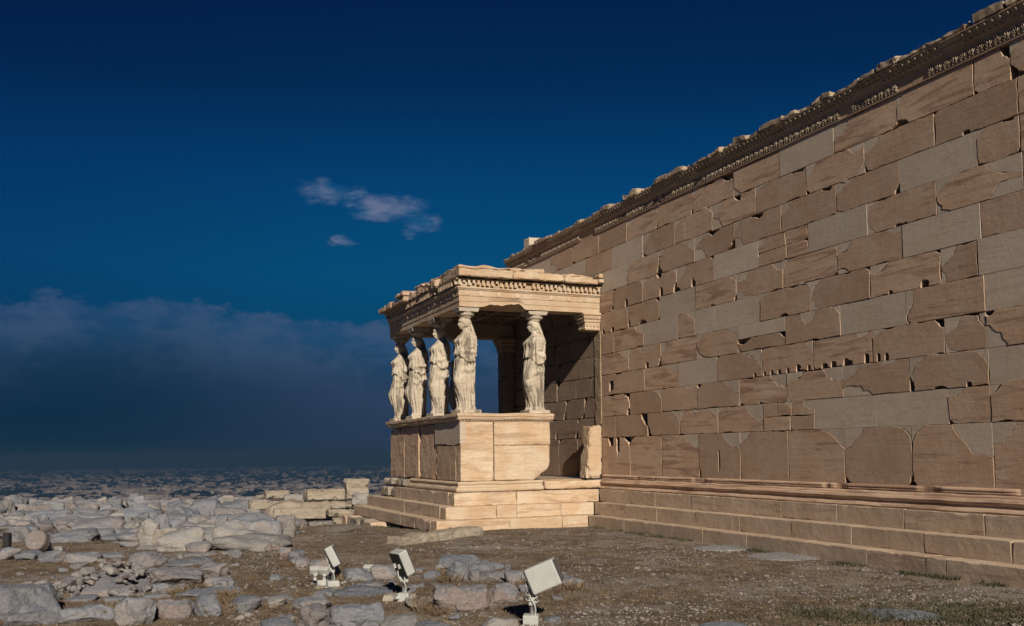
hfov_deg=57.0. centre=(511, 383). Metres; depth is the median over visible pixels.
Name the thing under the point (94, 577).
rubble stone
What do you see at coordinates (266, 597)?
boulder
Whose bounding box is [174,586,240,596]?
boulder
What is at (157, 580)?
rubble stone
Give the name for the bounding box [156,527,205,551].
fallen stone
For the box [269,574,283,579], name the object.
loose stone
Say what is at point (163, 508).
fallen stone
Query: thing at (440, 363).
statue
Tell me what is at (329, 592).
loose stone
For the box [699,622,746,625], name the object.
paving stone
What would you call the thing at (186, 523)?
fallen stone
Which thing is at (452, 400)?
statue
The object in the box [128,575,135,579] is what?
rubble stone
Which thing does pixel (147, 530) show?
fallen stone
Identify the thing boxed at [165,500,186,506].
fallen stone
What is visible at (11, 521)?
fallen stone
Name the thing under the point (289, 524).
fallen stone
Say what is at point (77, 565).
loose stone
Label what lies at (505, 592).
boulder
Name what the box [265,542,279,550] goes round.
boulder
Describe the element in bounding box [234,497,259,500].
fallen stone
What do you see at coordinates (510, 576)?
boulder
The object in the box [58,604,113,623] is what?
boulder
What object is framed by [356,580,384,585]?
boulder
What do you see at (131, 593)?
loose stone
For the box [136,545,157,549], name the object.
boulder
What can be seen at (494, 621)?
boulder
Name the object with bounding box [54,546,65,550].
stone block
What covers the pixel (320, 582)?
lamp plinth
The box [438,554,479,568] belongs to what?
boulder
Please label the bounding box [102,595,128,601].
boulder
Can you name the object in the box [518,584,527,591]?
boulder
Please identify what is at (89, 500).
fallen stone
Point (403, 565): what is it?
floodlight
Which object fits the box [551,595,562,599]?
loose stone
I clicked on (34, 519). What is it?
fallen stone
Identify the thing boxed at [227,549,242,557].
loose stone
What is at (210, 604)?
boulder
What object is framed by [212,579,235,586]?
loose stone
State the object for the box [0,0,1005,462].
sky
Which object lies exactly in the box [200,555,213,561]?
loose stone
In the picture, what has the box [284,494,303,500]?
stone block
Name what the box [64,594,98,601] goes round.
boulder
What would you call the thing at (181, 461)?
hills
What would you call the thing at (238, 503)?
fallen stone
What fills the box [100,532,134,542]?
fallen stone
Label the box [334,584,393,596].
boulder
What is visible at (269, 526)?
fallen stone
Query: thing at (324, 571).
spotlight
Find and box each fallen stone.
[0,499,15,510]
[0,514,24,519]
[0,519,17,524]
[0,525,15,539]
[3,495,17,500]
[6,511,24,515]
[7,525,39,541]
[10,497,28,503]
[13,520,32,525]
[15,503,25,510]
[20,515,31,519]
[23,506,36,510]
[26,502,42,506]
[27,509,72,518]
[29,517,39,521]
[33,514,47,520]
[33,521,57,537]
[36,504,53,511]
[39,519,55,525]
[42,499,72,508]
[47,500,64,509]
[50,528,99,542]
[50,528,115,540]
[55,516,82,525]
[55,524,71,532]
[65,516,125,528]
[67,503,78,508]
[70,508,99,512]
[71,517,123,532]
[72,512,102,515]
[74,498,92,503]
[74,510,103,514]
[75,514,126,523]
[81,499,97,503]
[84,502,112,507]
[86,502,99,509]
[96,509,114,515]
[99,505,111,509]
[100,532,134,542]
[102,500,128,507]
[106,496,122,506]
[110,512,123,515]
[112,504,123,509]
[116,533,138,546]
[121,528,132,531]
[122,503,162,517]
[123,516,131,521]
[124,520,142,527]
[127,492,139,500]
[127,500,151,507]
[130,526,159,532]
[132,517,145,519]
[134,495,144,502]
[136,512,148,518]
[136,518,159,545]
[144,502,161,510]
[147,514,169,527]
[153,527,178,544]
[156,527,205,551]
[160,506,172,513]
[161,498,178,504]
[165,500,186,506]
[165,506,194,514]
[168,513,191,519]
[169,519,180,526]
[174,515,186,521]
[175,521,196,526]
[185,498,221,515]
[185,499,193,503]
[187,515,209,522]
[195,523,215,526]
[197,519,215,523]
[202,527,214,541]
[211,533,292,551]
[212,520,255,547]
[213,506,246,515]
[215,513,234,523]
[221,495,234,500]
[221,499,252,507]
[227,513,273,520]
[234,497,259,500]
[234,513,268,520]
[240,507,262,512]
[241,520,283,534]
[271,518,309,527]
[274,514,295,537]
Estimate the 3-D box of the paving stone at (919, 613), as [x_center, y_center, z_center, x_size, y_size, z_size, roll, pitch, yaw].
[3.842,2.314,9.376,0.854,0.102,0.712,-2,-5,22]
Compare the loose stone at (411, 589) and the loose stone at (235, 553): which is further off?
the loose stone at (235, 553)
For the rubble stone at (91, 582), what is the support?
on the boulder at (104, 584)
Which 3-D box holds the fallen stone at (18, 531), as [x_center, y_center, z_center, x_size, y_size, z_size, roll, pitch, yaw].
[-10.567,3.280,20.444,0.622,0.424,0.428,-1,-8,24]
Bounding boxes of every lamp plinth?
[316,579,327,585]
[326,580,339,586]
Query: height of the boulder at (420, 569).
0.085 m
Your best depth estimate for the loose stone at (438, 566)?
13.31 m
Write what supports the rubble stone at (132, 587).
on the ground at (340, 532)
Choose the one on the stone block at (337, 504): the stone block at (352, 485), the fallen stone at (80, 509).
the stone block at (352, 485)
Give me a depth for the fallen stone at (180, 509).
29.77 m
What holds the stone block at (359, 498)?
on the stone block at (348, 503)
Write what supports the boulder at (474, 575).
on the ground at (340, 532)
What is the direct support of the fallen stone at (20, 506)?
on the ground at (340, 532)
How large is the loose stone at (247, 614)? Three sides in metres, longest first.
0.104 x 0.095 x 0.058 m
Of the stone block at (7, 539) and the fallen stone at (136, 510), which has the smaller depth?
the stone block at (7, 539)
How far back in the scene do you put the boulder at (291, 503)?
28.07 m
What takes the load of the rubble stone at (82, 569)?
on the rubble stone
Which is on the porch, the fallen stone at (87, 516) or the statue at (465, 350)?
the statue at (465, 350)
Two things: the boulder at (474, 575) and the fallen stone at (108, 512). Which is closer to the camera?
the boulder at (474, 575)
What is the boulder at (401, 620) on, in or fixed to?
on the ground at (340, 532)
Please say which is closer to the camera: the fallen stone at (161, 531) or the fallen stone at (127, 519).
the fallen stone at (161, 531)
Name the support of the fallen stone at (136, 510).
on the ground at (340, 532)
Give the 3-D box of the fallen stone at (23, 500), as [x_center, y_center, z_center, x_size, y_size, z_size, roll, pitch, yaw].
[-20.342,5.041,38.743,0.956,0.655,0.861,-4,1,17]
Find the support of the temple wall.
on the ground at (340, 532)
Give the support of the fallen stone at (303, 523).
on the ground at (340, 532)
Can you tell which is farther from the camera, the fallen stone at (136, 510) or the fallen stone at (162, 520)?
the fallen stone at (136, 510)
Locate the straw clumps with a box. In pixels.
[102,557,585,618]
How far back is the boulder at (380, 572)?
12.53 m
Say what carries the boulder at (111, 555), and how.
on the ground at (340, 532)
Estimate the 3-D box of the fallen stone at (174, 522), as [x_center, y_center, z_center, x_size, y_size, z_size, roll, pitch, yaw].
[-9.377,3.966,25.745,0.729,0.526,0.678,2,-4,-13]
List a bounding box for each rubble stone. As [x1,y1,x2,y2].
[60,582,70,587]
[62,575,76,582]
[71,571,81,576]
[74,584,81,590]
[76,576,84,584]
[80,566,88,575]
[81,576,92,581]
[86,567,95,574]
[87,580,95,584]
[90,575,98,580]
[103,566,117,574]
[110,557,121,563]
[111,590,118,595]
[113,562,123,568]
[114,578,123,582]
[118,572,129,578]
[123,569,132,572]
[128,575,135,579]
[129,584,136,589]
[132,565,139,570]
[152,578,160,582]
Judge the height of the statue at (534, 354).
2.398 m
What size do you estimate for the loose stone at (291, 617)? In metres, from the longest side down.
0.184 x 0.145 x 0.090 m
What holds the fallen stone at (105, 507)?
on the ground at (340, 532)
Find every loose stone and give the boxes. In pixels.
[33,579,49,583]
[58,567,67,571]
[69,561,87,568]
[116,590,135,596]
[162,583,189,590]
[168,556,177,560]
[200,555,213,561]
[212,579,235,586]
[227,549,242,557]
[243,612,252,616]
[265,598,286,606]
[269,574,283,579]
[281,614,294,621]
[312,590,327,598]
[322,588,335,596]
[387,580,396,584]
[406,588,415,592]
[434,564,443,569]
[449,614,460,619]
[544,616,560,622]
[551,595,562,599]
[563,574,584,583]
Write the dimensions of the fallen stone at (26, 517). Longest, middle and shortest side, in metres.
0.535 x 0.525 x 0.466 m
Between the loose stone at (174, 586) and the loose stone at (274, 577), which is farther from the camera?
the loose stone at (274, 577)
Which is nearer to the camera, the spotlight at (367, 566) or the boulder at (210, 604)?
the boulder at (210, 604)
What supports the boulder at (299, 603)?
on the ground at (340, 532)
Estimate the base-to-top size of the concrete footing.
0.261 m
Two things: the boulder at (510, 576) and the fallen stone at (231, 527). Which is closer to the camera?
the boulder at (510, 576)
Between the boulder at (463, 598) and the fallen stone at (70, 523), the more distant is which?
the fallen stone at (70, 523)
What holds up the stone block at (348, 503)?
on the stone block at (332, 512)
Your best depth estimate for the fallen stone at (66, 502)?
34.60 m
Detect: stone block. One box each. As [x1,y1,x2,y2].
[2,533,11,548]
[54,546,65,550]
[247,499,269,509]
[264,490,288,498]
[273,507,330,518]
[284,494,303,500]
[300,500,345,508]
[304,488,344,499]
[309,520,331,525]
[326,509,353,516]
[332,517,341,523]
[343,478,369,500]
[345,501,353,506]
[352,493,368,504]
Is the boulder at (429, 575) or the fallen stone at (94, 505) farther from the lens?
the fallen stone at (94, 505)
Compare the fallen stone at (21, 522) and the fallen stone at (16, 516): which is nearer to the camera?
the fallen stone at (21, 522)
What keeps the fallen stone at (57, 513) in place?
on the ground at (340, 532)
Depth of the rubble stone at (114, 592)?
11.56 m
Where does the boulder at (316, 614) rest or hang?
on the ground at (340, 532)
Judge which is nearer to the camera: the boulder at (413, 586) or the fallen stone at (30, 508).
the boulder at (413, 586)
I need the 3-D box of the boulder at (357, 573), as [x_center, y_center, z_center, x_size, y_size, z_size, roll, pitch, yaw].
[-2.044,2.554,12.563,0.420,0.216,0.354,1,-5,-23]
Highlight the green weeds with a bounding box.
[373,525,1023,625]
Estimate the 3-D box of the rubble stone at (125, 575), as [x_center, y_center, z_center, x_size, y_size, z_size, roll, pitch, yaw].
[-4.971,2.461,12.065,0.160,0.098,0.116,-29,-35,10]
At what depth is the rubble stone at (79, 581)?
11.93 m
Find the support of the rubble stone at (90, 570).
on the boulder at (104, 584)
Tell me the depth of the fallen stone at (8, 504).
34.59 m
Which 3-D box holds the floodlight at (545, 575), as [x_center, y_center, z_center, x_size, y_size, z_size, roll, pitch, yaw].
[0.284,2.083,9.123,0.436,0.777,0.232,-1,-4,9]
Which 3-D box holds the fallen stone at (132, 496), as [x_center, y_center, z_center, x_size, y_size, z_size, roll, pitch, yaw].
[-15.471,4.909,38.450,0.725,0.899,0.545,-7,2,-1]
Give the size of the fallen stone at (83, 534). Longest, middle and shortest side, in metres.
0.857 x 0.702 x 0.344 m
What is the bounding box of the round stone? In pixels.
[26,530,50,551]
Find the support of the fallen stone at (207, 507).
on the ground at (340, 532)
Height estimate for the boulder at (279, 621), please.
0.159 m
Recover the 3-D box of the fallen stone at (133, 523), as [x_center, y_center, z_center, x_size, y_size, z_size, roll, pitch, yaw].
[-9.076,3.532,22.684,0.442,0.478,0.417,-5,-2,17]
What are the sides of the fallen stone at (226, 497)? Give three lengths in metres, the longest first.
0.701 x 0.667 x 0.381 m
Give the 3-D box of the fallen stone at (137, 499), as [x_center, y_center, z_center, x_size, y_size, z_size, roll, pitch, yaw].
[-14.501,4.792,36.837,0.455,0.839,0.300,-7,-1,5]
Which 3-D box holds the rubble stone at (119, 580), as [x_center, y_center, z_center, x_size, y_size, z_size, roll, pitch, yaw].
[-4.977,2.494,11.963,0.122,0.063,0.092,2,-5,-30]
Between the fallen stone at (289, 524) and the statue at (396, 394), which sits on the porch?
the statue at (396, 394)
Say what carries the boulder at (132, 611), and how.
on the ground at (340, 532)
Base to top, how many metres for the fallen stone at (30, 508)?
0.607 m
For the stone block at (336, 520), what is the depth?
26.45 m
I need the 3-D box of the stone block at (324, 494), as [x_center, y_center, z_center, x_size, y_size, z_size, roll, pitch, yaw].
[-5.684,3.357,28.653,1.200,0.350,0.948,1,-4,-18]
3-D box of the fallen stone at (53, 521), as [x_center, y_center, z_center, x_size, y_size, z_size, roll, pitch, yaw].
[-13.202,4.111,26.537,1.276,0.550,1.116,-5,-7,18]
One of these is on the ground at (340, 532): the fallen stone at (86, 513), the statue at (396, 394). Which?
the fallen stone at (86, 513)
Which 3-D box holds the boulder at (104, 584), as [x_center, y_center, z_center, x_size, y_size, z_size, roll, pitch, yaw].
[-5.235,2.695,12.449,1.182,0.508,1.754,1,-5,-23]
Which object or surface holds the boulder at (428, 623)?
on the ground at (340, 532)
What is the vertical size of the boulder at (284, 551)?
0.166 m
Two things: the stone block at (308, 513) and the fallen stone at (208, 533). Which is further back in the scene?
the stone block at (308, 513)
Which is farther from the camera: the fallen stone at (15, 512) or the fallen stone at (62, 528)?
the fallen stone at (15, 512)
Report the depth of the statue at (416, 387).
24.49 m
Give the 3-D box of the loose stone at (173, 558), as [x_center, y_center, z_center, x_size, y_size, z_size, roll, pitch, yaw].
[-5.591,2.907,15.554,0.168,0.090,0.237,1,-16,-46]
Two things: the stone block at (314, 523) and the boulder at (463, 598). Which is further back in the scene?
the stone block at (314, 523)
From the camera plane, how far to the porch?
21.72 m
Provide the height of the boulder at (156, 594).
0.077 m
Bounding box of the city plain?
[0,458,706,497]
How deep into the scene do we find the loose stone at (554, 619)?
9.19 m
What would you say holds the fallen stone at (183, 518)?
on the ground at (340, 532)
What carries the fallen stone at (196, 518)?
on the ground at (340, 532)
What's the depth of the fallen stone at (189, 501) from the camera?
36.87 m
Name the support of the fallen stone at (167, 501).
on the ground at (340, 532)
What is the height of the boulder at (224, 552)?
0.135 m
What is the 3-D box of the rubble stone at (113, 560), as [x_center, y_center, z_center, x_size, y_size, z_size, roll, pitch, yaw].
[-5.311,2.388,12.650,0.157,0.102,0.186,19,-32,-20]
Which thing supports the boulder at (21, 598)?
on the ground at (340, 532)
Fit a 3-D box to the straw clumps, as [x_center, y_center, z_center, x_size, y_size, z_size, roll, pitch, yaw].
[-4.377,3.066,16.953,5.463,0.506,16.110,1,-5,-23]
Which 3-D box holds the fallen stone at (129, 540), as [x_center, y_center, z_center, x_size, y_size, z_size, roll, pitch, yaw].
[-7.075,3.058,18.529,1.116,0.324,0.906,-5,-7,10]
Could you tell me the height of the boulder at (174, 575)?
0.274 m
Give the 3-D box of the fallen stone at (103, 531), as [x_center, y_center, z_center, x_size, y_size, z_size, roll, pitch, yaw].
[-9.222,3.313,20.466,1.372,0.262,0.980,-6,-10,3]
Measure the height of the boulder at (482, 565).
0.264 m
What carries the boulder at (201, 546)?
on the ground at (340, 532)
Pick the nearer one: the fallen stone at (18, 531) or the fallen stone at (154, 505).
the fallen stone at (18, 531)
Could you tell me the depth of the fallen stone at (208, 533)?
17.68 m
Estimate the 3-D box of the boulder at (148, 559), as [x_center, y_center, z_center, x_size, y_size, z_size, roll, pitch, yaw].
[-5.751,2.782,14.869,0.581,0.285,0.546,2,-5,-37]
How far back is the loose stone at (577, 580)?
11.92 m
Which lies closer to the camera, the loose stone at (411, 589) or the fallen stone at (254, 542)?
the loose stone at (411, 589)
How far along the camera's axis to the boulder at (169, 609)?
9.94 m
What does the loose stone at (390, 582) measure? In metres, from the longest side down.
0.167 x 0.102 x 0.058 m
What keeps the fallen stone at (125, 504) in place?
on the ground at (340, 532)
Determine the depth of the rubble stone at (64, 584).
12.01 m
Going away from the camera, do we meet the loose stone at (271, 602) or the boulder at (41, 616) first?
the boulder at (41, 616)
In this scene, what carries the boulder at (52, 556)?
on the ground at (340, 532)
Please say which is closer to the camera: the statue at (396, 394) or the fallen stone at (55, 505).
the statue at (396, 394)
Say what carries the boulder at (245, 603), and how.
on the ground at (340, 532)
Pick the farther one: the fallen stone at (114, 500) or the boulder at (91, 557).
the fallen stone at (114, 500)
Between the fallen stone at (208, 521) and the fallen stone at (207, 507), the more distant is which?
the fallen stone at (207, 507)
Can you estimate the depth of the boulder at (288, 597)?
10.91 m
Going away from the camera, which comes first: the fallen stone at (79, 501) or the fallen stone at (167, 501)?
the fallen stone at (167, 501)
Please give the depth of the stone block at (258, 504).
28.64 m
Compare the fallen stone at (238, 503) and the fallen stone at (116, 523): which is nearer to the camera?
the fallen stone at (116, 523)
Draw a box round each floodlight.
[324,544,342,579]
[389,548,420,610]
[520,557,563,625]
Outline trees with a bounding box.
[0,467,560,499]
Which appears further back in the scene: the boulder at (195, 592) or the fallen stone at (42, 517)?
the fallen stone at (42, 517)
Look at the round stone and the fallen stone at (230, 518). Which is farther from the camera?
the fallen stone at (230, 518)
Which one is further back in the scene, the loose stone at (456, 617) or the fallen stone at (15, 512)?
the fallen stone at (15, 512)
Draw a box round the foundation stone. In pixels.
[386,526,482,544]
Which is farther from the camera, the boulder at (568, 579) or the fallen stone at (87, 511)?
the fallen stone at (87, 511)
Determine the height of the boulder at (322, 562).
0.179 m
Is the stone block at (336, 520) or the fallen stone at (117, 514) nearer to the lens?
the stone block at (336, 520)
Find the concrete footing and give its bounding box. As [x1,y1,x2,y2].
[382,593,415,601]
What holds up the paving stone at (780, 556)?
on the ground at (340, 532)
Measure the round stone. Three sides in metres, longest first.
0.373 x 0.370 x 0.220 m
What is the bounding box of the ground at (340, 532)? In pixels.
[0,486,1023,625]
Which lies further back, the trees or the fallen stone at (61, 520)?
the trees
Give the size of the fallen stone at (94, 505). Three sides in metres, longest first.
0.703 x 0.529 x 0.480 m
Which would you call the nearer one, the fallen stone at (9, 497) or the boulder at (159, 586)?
the boulder at (159, 586)
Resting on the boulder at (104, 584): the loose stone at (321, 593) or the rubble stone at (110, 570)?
the rubble stone at (110, 570)
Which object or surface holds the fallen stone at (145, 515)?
on the ground at (340, 532)
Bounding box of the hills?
[0,457,388,468]
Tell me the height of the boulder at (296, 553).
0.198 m
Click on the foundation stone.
(437, 535)
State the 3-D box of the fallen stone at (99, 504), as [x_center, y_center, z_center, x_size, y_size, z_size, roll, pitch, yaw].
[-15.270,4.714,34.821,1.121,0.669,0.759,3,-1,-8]
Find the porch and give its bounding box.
[337,264,604,531]
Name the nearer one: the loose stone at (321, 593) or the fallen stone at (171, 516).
the loose stone at (321, 593)
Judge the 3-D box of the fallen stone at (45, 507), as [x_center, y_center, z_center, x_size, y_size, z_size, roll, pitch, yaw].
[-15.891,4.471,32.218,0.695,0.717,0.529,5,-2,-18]
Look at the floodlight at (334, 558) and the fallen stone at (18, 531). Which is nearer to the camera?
the floodlight at (334, 558)
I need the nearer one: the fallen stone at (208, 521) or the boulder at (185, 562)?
the boulder at (185, 562)
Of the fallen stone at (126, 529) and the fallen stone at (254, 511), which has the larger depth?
the fallen stone at (254, 511)
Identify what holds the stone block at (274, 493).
on the stone block at (258, 504)
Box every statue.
[388,334,411,421]
[405,327,429,418]
[426,318,452,416]
[448,337,456,409]
[451,307,480,413]
[520,310,549,413]
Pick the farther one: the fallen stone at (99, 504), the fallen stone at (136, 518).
the fallen stone at (99, 504)
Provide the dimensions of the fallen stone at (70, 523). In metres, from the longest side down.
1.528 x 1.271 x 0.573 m
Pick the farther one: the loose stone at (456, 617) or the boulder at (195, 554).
the boulder at (195, 554)
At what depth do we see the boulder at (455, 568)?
12.30 m
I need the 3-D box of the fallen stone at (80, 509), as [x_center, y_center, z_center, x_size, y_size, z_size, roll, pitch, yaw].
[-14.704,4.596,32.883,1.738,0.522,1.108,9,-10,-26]
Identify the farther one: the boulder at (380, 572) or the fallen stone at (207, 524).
the fallen stone at (207, 524)
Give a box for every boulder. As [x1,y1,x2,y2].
[0,547,22,560]
[0,582,60,619]
[3,609,58,625]
[14,550,42,559]
[37,550,66,562]
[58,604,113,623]
[64,551,102,562]
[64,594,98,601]
[66,570,150,596]
[102,552,124,557]
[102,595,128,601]
[113,597,155,625]
[127,551,167,567]
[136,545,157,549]
[141,583,172,591]
[142,592,170,597]
[148,566,203,584]
[155,598,193,619]
[163,558,209,566]
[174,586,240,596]
[183,552,216,556]
[185,541,212,552]
[194,594,222,616]
[199,561,228,576]
[203,576,233,585]
[220,550,232,554]
[232,595,261,612]
[260,617,295,625]
[262,595,277,599]
[263,499,352,522]
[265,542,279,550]
[273,593,295,603]
[279,547,290,555]
[288,550,304,560]
[291,557,309,566]
[292,596,331,610]
[297,603,330,625]
[308,559,328,569]
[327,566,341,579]
[329,602,384,625]
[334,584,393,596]
[342,567,373,582]
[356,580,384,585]
[370,564,396,579]
[378,614,418,625]
[407,584,423,588]
[415,567,424,572]
[416,620,449,625]
[422,570,441,579]
[433,583,490,611]
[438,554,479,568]
[445,560,469,580]
[468,560,503,570]
[469,571,479,580]
[479,571,504,579]
[481,617,518,625]
[489,582,519,603]
[504,570,525,583]
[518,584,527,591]
[561,577,574,585]
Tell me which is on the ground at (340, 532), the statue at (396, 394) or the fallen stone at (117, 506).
the fallen stone at (117, 506)
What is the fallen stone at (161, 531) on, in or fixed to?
on the ground at (340, 532)
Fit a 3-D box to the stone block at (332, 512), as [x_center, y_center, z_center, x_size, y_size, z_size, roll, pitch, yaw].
[-4.943,3.764,27.331,0.864,0.290,0.672,1,-4,-16]
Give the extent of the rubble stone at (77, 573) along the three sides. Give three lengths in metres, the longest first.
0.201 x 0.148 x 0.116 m
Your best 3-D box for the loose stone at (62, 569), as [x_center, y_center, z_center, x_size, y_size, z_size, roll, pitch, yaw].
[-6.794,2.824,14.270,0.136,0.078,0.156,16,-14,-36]
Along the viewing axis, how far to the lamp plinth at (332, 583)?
12.07 m
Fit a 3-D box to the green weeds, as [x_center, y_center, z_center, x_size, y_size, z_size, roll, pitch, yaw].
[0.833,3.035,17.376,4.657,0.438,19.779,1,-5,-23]
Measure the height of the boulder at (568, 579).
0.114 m
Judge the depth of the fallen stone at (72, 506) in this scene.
34.28 m
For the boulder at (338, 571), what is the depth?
12.62 m
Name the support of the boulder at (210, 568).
on the ground at (340, 532)
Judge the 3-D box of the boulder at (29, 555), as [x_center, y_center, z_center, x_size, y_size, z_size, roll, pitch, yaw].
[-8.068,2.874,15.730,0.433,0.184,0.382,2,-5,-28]
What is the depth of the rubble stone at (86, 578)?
11.89 m
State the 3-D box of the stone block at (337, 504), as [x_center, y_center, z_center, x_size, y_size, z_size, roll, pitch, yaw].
[-5.670,3.643,28.422,1.328,0.233,1.058,0,-4,-10]
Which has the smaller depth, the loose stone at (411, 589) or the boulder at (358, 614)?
the boulder at (358, 614)
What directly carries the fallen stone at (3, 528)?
on the ground at (340, 532)
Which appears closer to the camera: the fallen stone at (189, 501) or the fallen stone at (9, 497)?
the fallen stone at (189, 501)
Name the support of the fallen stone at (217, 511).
on the ground at (340, 532)
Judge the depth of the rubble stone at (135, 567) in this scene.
12.46 m
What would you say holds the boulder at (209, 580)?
on the ground at (340, 532)
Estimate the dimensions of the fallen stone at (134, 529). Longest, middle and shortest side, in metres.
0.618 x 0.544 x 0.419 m
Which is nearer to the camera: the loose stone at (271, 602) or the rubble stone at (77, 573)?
the loose stone at (271, 602)
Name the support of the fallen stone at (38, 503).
on the ground at (340, 532)
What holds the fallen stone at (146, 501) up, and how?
on the ground at (340, 532)
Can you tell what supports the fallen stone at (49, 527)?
on the ground at (340, 532)
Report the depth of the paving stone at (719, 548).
15.71 m
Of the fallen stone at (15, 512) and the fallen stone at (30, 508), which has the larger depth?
the fallen stone at (30, 508)
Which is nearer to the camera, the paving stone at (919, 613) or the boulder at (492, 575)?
the paving stone at (919, 613)
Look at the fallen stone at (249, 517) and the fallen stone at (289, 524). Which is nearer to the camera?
the fallen stone at (289, 524)
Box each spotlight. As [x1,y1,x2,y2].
[310,566,319,580]
[318,566,329,580]
[363,564,372,572]
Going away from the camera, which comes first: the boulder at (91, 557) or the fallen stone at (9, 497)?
the boulder at (91, 557)
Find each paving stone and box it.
[690,545,750,550]
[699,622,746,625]
[747,552,819,560]
[860,608,941,621]
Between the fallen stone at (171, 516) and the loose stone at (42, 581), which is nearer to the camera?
the loose stone at (42, 581)
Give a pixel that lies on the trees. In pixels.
(203, 492)
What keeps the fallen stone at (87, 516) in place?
on the ground at (340, 532)
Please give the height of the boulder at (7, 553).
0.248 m
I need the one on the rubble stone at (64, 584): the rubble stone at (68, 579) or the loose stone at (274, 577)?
the rubble stone at (68, 579)
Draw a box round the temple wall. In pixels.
[504,0,1023,588]
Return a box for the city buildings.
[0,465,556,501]
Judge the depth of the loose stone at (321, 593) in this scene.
11.20 m
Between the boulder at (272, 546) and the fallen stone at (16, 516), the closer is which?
the boulder at (272, 546)
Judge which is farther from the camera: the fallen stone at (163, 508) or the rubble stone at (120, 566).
the fallen stone at (163, 508)
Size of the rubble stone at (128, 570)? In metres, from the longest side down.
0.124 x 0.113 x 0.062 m
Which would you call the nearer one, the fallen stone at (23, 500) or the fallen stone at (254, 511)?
the fallen stone at (254, 511)
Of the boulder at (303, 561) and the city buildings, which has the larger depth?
the city buildings
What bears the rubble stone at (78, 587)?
on the boulder at (104, 584)
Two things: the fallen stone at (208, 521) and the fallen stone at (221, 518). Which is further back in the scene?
the fallen stone at (208, 521)

